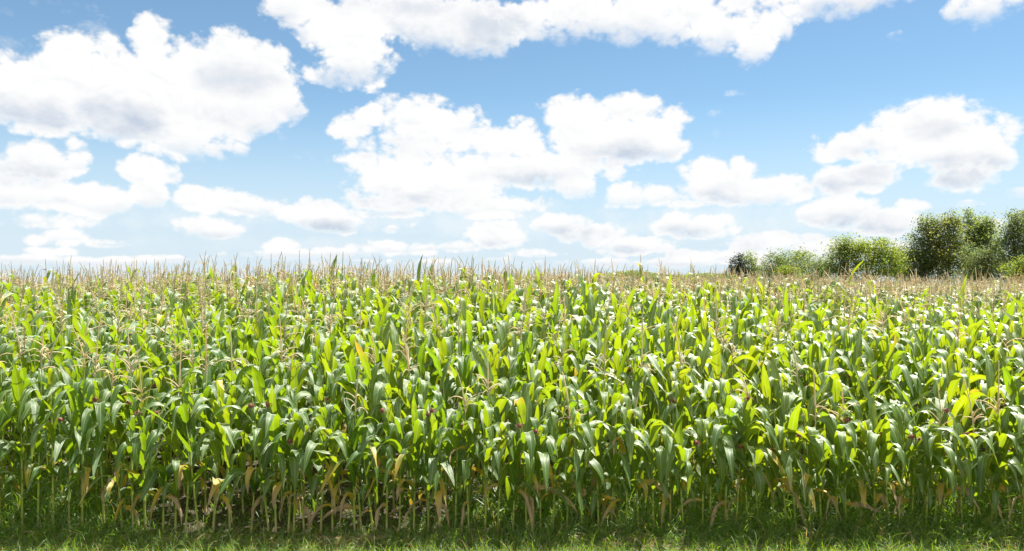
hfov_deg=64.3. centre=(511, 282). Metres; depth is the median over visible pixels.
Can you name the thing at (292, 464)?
corn plant
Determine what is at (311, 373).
corn plant
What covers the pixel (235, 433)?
corn plant
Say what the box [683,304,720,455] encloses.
corn plant
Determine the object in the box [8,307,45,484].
corn plant
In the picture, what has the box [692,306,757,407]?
corn plant
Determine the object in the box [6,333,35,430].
corn plant
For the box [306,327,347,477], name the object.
corn plant
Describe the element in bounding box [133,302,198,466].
corn plant
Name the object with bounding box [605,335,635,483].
corn plant
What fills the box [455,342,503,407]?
corn plant
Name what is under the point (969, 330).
corn plant
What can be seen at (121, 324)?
corn plant
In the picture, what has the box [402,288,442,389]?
corn plant
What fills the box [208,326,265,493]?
corn plant
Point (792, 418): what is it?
corn plant
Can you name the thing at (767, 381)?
corn plant
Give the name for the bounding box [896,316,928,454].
corn plant
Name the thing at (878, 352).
corn plant
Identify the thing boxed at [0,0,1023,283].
sky
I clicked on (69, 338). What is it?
corn plant
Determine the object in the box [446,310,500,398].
corn plant
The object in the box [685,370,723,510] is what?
corn plant
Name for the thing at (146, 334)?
corn plant
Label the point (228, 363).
corn plant
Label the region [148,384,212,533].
corn plant
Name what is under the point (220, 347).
corn plant
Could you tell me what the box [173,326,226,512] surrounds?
corn plant
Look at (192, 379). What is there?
corn plant
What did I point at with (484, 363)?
corn plant
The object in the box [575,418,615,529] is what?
corn plant
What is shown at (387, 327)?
corn plant
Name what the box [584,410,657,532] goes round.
corn plant
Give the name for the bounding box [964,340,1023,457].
corn plant
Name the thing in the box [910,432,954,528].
corn plant
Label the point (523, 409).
corn plant
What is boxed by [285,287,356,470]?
corn plant
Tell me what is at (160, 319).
corn plant
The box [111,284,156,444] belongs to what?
corn plant
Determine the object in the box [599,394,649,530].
corn plant
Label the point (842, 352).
corn plant
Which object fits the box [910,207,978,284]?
poplar tree
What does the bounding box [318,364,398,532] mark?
corn plant
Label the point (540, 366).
corn plant
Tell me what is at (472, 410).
corn plant
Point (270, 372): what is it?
corn plant
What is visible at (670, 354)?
corn plant
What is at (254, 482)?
corn plant
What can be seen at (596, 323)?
corn plant
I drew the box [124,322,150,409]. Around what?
corn plant
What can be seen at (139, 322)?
corn plant
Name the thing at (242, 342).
corn plant
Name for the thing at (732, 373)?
corn plant
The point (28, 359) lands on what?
corn plant
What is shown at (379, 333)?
corn plant
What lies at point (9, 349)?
corn plant
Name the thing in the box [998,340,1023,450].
corn plant
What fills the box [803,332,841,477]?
corn plant
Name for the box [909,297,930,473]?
corn plant
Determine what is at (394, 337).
corn plant
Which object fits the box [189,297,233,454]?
corn plant
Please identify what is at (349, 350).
corn plant
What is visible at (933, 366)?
corn plant
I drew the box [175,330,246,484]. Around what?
corn plant
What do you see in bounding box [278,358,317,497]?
corn plant
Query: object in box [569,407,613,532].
corn plant
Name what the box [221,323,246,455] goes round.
corn plant
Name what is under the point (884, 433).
corn plant
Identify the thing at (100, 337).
corn plant
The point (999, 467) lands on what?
corn plant
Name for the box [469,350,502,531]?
corn plant
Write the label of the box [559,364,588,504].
corn plant
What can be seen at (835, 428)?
corn plant
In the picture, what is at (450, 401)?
corn plant
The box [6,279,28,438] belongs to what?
corn plant
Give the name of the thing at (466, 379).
corn plant
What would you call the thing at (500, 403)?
corn plant
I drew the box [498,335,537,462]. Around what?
corn plant
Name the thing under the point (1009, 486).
corn plant
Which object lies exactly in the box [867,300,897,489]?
corn plant
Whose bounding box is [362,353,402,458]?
corn plant
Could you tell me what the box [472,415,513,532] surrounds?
corn plant
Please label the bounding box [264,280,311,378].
corn plant
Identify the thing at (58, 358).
corn plant
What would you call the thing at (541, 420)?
corn plant
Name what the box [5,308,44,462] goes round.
corn plant
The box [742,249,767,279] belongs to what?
leafy tree
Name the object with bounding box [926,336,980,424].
corn plant
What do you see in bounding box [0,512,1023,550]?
grass
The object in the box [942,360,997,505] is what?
corn plant
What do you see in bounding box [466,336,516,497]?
corn plant
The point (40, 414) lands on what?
corn plant
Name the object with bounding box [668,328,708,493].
corn plant
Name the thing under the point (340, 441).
corn plant
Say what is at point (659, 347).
corn plant
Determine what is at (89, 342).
corn plant
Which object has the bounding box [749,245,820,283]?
leafy tree
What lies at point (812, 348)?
corn plant
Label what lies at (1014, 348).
corn plant
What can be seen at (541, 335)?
corn plant
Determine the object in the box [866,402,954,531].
corn plant
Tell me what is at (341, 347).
corn plant
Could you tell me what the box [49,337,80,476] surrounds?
corn plant
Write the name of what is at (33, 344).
corn plant
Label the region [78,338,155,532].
corn plant
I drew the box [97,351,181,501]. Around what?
corn plant
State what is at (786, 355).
corn plant
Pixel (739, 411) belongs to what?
corn plant
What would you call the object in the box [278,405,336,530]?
corn plant
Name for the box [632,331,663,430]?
corn plant
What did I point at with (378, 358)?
corn plant
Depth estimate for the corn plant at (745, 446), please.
8.89 m
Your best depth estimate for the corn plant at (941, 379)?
9.66 m
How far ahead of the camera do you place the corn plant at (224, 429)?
8.92 m
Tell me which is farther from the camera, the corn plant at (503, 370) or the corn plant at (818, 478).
the corn plant at (503, 370)
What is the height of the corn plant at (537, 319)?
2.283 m
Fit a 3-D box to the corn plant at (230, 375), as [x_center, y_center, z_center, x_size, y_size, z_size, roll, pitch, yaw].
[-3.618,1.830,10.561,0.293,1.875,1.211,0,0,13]
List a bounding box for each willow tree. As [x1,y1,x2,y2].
[802,250,835,284]
[873,239,926,286]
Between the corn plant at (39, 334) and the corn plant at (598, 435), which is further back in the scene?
the corn plant at (39, 334)
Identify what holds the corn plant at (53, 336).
on the ground at (316, 518)
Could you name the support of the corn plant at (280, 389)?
on the ground at (316, 518)
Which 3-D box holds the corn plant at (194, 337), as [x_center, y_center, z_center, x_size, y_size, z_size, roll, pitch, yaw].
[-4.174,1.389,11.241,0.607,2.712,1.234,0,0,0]
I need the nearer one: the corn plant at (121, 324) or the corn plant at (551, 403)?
the corn plant at (551, 403)
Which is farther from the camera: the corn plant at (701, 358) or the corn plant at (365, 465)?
the corn plant at (701, 358)
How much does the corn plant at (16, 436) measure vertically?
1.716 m
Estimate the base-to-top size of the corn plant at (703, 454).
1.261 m
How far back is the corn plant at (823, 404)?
9.77 m
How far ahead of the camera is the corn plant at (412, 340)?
12.02 m
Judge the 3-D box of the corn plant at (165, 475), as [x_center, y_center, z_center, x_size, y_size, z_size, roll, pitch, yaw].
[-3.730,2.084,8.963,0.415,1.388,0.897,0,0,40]
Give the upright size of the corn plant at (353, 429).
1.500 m
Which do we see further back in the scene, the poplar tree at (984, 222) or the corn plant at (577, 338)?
the poplar tree at (984, 222)
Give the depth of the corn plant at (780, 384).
9.68 m
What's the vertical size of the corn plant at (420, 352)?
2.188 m
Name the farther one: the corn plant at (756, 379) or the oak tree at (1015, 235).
the oak tree at (1015, 235)
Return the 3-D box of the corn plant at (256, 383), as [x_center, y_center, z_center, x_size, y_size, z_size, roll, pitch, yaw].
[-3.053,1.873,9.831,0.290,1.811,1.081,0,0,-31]
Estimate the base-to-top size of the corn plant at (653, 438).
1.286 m
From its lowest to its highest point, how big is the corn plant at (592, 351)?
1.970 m
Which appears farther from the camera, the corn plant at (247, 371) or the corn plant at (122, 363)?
the corn plant at (122, 363)
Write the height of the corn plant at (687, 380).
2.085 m
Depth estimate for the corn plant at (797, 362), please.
11.25 m
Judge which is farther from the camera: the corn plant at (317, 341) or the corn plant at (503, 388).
the corn plant at (317, 341)
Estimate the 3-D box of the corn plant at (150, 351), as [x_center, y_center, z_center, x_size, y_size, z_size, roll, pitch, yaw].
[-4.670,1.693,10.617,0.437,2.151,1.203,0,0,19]
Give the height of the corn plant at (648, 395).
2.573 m
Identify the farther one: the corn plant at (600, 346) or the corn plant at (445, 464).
the corn plant at (600, 346)
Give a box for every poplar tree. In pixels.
[889,209,950,284]
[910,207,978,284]
[952,206,999,285]
[960,211,1012,282]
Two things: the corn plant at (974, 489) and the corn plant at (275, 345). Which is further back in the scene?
the corn plant at (275, 345)
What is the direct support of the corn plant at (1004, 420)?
on the ground at (316, 518)
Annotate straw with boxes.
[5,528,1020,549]
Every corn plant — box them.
[0,314,30,487]
[0,330,27,469]
[0,353,59,524]
[0,356,64,532]
[0,367,24,496]
[1,321,71,490]
[1,340,57,496]
[1,371,66,501]
[2,312,60,501]
[5,301,45,478]
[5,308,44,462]
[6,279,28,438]
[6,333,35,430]
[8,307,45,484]
[11,284,60,461]
[17,323,92,526]
[19,321,66,528]
[31,300,81,475]
[32,310,82,448]
[36,306,122,466]
[40,295,80,464]
[45,353,93,511]
[47,363,110,530]
[49,325,105,532]
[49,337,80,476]
[57,356,109,502]
[58,285,126,475]
[58,288,73,421]
[59,323,124,532]
[63,348,125,506]
[76,332,120,483]
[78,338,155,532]
[80,318,93,368]
[80,324,110,402]
[90,299,155,489]
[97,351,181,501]
[101,321,151,482]
[103,280,138,462]
[104,369,169,512]
[105,284,153,369]
[109,335,158,529]
[110,282,153,461]
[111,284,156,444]
[116,353,169,532]
[120,329,153,368]
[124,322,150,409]
[125,331,163,485]
[130,410,200,532]
[132,308,164,490]
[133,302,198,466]
[135,312,212,513]
[137,341,222,532]
[145,363,220,533]
[146,285,172,451]
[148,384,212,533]
[151,333,200,459]
[152,315,204,498]
[154,318,197,437]
[154,325,172,464]
[157,330,226,494]
[164,303,193,449]
[170,336,199,495]
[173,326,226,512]
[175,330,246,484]
[187,287,224,386]
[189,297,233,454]
[190,380,234,532]
[191,386,246,529]
[192,285,224,462]
[195,336,224,380]
[199,326,264,418]
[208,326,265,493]
[208,377,269,514]
[211,352,249,496]
[211,398,289,532]
[212,325,265,471]
[217,460,275,533]
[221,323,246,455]
[224,352,255,496]
[234,284,282,387]
[234,295,257,432]
[236,340,278,488]
[239,334,269,390]
[242,366,279,514]
[253,339,287,399]
[259,397,341,532]
[260,384,286,533]
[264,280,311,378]
[264,326,299,365]
[265,315,301,514]
[266,324,329,513]
[268,299,310,477]
[272,408,312,532]
[274,358,290,490]
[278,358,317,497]
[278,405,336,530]
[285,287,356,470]
[288,297,325,422]
[293,320,329,465]
[293,369,340,515]
[297,312,339,493]
[303,397,341,532]
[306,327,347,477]
[307,415,348,533]
[308,332,362,414]
[311,330,343,495]
[311,337,368,478]
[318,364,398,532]
[320,332,349,436]
[323,367,368,514]
[325,339,395,511]
[327,361,369,495]
[330,333,365,494]
[335,317,370,431]
[337,300,367,427]
[339,396,378,530]
[345,407,395,533]
[355,313,414,436]
[356,399,393,530]
[359,339,412,509]
[360,333,386,478]
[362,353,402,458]
[363,318,383,493]
[366,319,423,438]
[368,401,423,531]
[369,296,405,364]
[369,331,422,512]
[381,298,441,479]
[383,288,426,434]
[391,313,419,466]
[394,395,444,528]
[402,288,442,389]
[402,322,428,373]
[403,404,454,531]
[406,408,449,529]
[407,377,451,511]
[409,328,428,490]
[422,343,458,496]
[423,328,470,474]
[424,297,463,428]
[424,302,452,442]
[426,379,463,504]
[428,401,483,531]
[431,341,478,464]
[433,367,496,534]
[438,314,454,463]
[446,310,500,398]
[450,294,475,419]
[453,380,491,504]
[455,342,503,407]
[459,364,500,510]
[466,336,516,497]
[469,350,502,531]
[471,320,510,393]
[471,341,509,495]
[471,343,517,511]
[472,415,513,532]
[477,345,499,378]
[480,423,537,535]
[493,317,523,422]
[494,304,527,495]
[497,315,527,378]
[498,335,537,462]
[502,330,558,407]
[504,331,552,458]
[504,362,550,514]
[507,282,570,422]
[508,385,577,526]
[512,377,566,509]
[516,301,538,452]
[518,395,587,528]
[522,345,567,452]
[530,330,595,434]
[530,417,566,533]
[532,314,556,434]
[541,307,565,459]
[544,318,590,490]
[545,374,585,512]
[550,295,577,450]
[555,372,606,528]
[558,311,613,376]
[558,353,623,473]
[559,334,613,464]
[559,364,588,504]
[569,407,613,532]
[570,322,596,407]
[574,315,596,478]
[574,321,621,492]
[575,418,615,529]
[581,317,612,447]
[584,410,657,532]
[585,329,631,475]
[585,372,643,504]
[587,325,618,514]
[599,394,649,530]
[602,374,671,529]
[605,284,659,406]
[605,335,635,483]
[605,355,658,510]
[616,323,654,505]
[619,359,664,497]
[624,300,666,476]
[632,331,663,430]
[638,420,678,528]
[644,407,694,535]
[645,358,671,446]
[648,319,682,448]
[655,295,708,426]
[660,333,713,495]
[660,380,716,508]
[661,322,706,509]
[664,407,695,526]
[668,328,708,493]
[671,332,701,472]
[676,417,739,527]
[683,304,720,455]
[683,408,753,528]
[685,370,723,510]
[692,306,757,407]
[694,396,784,532]
[696,312,747,486]
[700,298,752,464]
[708,378,741,484]
[710,406,757,530]
[720,365,782,530]
[722,339,787,489]
[722,384,763,507]
[728,332,774,402]
[730,363,778,507]
[731,396,769,530]
[750,359,794,482]
[751,407,824,530]
[752,298,803,409]
[752,329,785,447]
[757,312,801,447]
[758,421,794,526]
[760,341,799,495]
[761,402,835,529]
[771,353,803,514]
[777,335,831,512]
[782,336,825,466]
[785,383,840,528]
[788,365,847,509]
[792,339,831,426]
[792,341,852,461]
[795,368,863,527]
[801,286,883,473]
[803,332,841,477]
[806,377,862,513]
[813,361,894,509]
[814,407,870,532]
[822,381,879,532]
[824,326,851,472]
[830,329,878,482]
[832,323,882,417]
[832,362,920,513]
[847,328,913,491]
[850,416,902,527]
[851,333,879,479]
[851,388,933,510]
[852,390,904,534]
[860,415,908,531]
[862,337,904,473]
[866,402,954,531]
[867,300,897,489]
[875,314,902,441]
[880,390,921,506]
[890,388,966,527]
[892,307,959,484]
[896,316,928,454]
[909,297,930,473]
[910,379,980,529]
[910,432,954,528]
[915,334,955,440]
[916,419,951,529]
[919,352,968,510]
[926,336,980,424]
[926,371,948,497]
[928,327,950,441]
[930,299,1005,495]
[932,315,989,459]
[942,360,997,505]
[943,407,997,529]
[953,379,989,527]
[958,366,1023,482]
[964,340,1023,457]
[965,331,1014,452]
[966,424,1019,529]
[967,353,1021,506]
[969,361,1015,525]
[970,370,1023,506]
[972,305,1023,478]
[975,418,1023,531]
[985,406,1023,532]
[995,319,1023,450]
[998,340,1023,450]
[1001,320,1023,398]
[1003,366,1023,484]
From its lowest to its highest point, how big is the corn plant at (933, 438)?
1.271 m
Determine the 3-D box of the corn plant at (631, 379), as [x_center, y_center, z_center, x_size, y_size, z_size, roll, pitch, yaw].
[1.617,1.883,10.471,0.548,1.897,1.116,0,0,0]
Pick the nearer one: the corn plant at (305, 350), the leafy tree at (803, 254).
the corn plant at (305, 350)
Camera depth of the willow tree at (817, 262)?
76.35 m
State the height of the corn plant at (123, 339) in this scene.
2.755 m
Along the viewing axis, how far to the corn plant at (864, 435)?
8.94 m
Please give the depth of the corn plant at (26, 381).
9.62 m
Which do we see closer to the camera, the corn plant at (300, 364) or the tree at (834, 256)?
the corn plant at (300, 364)
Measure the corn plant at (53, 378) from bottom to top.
2.337 m
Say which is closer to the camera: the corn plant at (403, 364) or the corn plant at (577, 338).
the corn plant at (403, 364)
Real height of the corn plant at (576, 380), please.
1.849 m
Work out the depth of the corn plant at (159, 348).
11.99 m
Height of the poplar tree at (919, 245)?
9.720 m
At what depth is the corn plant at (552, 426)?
9.00 m
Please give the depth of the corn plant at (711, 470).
8.99 m
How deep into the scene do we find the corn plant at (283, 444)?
9.01 m
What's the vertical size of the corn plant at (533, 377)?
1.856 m
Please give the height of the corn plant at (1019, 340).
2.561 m
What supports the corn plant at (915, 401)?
on the ground at (316, 518)
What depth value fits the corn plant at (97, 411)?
8.94 m
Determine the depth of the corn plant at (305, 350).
11.96 m
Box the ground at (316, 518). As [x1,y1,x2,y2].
[0,284,1023,550]
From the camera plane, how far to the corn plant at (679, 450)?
8.96 m
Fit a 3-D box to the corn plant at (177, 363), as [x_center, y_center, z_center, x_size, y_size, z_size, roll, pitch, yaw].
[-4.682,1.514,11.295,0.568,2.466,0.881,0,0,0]
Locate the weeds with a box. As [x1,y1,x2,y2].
[0,439,1023,550]
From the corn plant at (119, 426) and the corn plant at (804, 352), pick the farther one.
the corn plant at (804, 352)
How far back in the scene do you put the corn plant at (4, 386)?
9.83 m
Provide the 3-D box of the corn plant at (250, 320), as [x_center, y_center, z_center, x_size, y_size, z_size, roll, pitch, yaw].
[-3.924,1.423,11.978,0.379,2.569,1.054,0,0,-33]
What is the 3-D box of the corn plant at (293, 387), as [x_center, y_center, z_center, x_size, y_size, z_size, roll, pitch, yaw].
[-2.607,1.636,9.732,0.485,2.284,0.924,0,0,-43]
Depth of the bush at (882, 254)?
72.53 m
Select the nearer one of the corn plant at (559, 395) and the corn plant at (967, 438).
the corn plant at (967, 438)
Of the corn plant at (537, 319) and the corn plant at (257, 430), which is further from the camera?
the corn plant at (537, 319)
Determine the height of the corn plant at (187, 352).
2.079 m
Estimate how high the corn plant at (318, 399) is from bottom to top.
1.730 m
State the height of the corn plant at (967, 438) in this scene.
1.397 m
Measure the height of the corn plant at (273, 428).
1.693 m
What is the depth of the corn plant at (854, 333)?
11.17 m
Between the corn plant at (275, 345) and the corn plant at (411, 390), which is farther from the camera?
the corn plant at (275, 345)
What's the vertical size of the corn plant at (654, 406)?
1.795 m
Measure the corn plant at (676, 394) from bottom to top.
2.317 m
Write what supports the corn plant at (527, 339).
on the ground at (316, 518)
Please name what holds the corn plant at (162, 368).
on the ground at (316, 518)
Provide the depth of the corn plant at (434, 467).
8.74 m
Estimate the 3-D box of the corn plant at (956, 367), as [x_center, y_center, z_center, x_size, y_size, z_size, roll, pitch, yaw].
[5.750,1.477,10.553,0.808,2.594,1.168,0,0,0]
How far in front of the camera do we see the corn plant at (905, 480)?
9.80 m
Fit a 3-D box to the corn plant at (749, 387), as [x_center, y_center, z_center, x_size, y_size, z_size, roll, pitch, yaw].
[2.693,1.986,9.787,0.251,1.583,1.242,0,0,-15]
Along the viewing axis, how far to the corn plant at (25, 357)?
11.32 m
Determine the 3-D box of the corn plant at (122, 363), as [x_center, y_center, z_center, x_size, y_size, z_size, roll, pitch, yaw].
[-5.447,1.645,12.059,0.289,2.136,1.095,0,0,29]
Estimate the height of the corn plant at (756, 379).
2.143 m
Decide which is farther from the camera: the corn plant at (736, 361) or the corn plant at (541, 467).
the corn plant at (736, 361)
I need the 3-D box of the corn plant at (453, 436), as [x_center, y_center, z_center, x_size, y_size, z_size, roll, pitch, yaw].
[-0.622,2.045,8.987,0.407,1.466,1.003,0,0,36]
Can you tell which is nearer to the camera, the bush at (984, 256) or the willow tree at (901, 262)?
the bush at (984, 256)
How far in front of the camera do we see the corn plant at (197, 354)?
10.51 m
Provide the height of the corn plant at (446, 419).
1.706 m
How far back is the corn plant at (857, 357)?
10.47 m
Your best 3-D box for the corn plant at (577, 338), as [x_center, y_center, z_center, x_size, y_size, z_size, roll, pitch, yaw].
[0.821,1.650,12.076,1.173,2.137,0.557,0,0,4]
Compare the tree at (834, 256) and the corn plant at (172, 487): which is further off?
the tree at (834, 256)
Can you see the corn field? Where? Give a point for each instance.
(816, 309)
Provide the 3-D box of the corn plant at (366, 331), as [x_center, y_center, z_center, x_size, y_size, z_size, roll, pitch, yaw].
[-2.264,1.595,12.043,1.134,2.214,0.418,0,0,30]
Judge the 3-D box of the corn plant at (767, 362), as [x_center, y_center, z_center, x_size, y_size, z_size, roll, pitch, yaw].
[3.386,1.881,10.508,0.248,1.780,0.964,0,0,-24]
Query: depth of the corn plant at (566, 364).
11.21 m
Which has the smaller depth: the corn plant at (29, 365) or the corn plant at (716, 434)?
the corn plant at (716, 434)
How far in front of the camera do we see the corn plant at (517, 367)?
10.51 m
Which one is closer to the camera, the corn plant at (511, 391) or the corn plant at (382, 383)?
the corn plant at (382, 383)
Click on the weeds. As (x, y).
(46, 507)
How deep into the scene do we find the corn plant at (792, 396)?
9.73 m
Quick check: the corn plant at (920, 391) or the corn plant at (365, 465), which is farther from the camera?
the corn plant at (920, 391)
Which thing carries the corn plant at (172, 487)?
on the ground at (316, 518)
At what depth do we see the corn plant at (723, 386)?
9.69 m
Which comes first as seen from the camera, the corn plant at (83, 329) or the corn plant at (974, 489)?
the corn plant at (974, 489)
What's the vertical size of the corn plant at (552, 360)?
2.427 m
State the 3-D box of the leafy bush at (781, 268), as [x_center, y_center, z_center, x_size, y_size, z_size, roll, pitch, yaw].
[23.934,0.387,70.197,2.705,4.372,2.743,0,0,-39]
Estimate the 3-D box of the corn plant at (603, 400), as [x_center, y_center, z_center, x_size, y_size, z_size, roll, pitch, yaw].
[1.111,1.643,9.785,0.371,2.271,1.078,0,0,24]
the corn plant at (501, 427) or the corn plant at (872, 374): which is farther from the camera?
the corn plant at (872, 374)
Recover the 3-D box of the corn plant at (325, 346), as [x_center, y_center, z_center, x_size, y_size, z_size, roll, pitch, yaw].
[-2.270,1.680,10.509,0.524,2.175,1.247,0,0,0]
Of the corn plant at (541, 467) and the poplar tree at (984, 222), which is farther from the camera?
the poplar tree at (984, 222)
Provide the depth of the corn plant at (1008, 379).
9.64 m
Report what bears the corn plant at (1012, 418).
on the ground at (316, 518)
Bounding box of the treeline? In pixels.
[592,270,747,283]
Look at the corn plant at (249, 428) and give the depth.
10.49 m
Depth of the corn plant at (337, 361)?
11.23 m
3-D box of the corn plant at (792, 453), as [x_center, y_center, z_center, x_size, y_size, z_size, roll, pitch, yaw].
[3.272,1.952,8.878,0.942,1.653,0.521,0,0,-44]
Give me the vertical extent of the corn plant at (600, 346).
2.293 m
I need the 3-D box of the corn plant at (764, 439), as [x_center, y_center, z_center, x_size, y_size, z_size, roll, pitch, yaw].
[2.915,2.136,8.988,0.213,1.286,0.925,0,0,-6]
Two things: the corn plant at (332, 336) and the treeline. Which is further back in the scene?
the treeline
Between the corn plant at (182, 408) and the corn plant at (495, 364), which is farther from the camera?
the corn plant at (495, 364)
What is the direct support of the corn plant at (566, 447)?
on the ground at (316, 518)
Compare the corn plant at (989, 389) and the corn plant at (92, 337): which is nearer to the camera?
the corn plant at (989, 389)
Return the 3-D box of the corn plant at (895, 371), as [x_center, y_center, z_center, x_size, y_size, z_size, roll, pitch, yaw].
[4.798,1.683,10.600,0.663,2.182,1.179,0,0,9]
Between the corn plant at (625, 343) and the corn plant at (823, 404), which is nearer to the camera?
the corn plant at (823, 404)
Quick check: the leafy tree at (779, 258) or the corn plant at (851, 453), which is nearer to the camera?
the corn plant at (851, 453)
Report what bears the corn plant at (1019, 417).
on the ground at (316, 518)
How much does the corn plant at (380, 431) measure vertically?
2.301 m
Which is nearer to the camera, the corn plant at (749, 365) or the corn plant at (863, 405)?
the corn plant at (863, 405)
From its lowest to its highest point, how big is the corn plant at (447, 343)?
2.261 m
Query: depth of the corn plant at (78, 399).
8.91 m
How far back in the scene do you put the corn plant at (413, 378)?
11.30 m
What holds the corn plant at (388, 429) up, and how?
on the ground at (316, 518)
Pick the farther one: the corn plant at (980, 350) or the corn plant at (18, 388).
the corn plant at (980, 350)
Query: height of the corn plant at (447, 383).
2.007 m
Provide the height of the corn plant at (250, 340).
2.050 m
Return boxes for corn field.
[0,249,1023,508]
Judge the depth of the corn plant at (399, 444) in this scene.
9.00 m
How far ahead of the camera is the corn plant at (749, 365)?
11.26 m
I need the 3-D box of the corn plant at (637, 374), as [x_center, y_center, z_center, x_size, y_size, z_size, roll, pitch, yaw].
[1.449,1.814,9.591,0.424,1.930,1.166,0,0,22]
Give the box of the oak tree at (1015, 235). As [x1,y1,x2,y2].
[983,208,1023,283]
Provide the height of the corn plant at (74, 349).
2.474 m
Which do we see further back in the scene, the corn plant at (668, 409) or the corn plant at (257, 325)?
the corn plant at (257, 325)
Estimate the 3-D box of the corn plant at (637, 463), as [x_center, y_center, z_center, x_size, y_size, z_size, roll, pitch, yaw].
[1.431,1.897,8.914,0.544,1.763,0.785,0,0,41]
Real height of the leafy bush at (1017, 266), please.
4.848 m
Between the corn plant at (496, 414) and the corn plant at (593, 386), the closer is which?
the corn plant at (496, 414)
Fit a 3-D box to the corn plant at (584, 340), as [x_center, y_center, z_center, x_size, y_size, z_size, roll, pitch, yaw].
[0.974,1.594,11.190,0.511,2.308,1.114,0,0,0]
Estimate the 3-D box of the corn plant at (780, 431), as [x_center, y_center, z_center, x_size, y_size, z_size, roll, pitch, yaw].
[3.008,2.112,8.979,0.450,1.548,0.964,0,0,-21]
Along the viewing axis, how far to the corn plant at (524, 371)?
12.04 m
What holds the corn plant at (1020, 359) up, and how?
on the ground at (316, 518)
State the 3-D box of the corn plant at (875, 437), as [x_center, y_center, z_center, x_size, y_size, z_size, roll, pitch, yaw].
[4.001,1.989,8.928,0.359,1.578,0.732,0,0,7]
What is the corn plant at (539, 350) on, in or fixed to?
on the ground at (316, 518)
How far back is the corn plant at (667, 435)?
8.91 m
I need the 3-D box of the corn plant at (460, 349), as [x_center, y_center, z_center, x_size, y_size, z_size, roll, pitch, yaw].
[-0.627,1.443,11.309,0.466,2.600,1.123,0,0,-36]
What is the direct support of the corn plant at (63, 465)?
on the ground at (316, 518)
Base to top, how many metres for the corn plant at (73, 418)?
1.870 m
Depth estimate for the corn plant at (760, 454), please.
9.02 m
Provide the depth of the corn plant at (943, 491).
8.96 m
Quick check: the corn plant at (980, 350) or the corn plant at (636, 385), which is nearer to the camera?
the corn plant at (636, 385)
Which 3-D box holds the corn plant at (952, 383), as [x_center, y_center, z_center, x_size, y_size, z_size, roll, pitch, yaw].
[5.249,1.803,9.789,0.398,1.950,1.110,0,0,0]
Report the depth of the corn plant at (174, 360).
11.17 m
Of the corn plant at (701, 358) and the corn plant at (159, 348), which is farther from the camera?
the corn plant at (159, 348)
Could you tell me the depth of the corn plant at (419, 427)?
8.93 m
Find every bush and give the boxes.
[774,262,804,280]
[836,232,912,282]
[950,237,1005,282]
[994,253,1023,285]
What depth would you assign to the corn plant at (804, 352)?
11.23 m
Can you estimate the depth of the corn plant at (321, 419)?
8.94 m
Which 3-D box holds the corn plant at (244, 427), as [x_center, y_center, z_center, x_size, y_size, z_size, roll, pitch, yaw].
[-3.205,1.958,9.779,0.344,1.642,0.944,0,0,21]
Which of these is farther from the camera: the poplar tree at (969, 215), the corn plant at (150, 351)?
the poplar tree at (969, 215)
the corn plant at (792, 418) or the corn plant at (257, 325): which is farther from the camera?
the corn plant at (257, 325)
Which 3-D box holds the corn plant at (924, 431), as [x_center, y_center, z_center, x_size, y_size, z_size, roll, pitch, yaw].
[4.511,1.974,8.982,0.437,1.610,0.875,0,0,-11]
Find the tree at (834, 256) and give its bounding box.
[816,232,866,285]
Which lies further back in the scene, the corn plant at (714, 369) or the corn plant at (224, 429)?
the corn plant at (714, 369)
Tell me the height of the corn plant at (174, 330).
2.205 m
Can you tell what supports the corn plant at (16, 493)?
on the ground at (316, 518)
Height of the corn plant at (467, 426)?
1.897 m
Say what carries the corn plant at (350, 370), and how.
on the ground at (316, 518)
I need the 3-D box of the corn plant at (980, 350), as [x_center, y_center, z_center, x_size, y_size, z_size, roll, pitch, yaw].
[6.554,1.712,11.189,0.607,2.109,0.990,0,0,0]
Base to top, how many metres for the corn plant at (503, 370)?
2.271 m
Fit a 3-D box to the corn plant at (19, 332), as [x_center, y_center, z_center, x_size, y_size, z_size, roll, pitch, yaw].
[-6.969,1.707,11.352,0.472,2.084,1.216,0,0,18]
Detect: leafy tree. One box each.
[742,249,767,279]
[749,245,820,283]
[773,246,820,281]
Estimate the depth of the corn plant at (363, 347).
11.31 m
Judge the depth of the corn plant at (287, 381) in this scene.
10.50 m
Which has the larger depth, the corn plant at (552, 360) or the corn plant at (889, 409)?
the corn plant at (552, 360)
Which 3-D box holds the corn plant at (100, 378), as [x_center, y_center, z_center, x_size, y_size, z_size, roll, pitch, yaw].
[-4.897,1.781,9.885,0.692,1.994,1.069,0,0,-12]
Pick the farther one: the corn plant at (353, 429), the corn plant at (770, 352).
the corn plant at (770, 352)
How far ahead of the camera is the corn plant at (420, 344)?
11.84 m
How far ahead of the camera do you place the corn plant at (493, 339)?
12.07 m
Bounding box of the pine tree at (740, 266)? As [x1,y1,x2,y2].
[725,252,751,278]
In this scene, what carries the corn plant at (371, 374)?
on the ground at (316, 518)
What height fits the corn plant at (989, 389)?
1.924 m
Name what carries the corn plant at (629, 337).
on the ground at (316, 518)
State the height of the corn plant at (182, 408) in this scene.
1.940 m
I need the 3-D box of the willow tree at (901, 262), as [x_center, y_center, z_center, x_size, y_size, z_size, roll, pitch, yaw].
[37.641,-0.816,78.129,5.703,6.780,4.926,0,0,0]
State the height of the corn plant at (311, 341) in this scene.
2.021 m
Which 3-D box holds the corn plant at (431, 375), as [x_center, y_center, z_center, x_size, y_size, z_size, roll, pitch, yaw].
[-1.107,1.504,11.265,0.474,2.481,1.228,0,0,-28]
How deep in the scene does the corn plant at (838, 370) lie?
10.43 m
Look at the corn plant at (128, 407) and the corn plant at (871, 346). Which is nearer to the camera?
the corn plant at (128, 407)
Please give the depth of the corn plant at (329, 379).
9.76 m

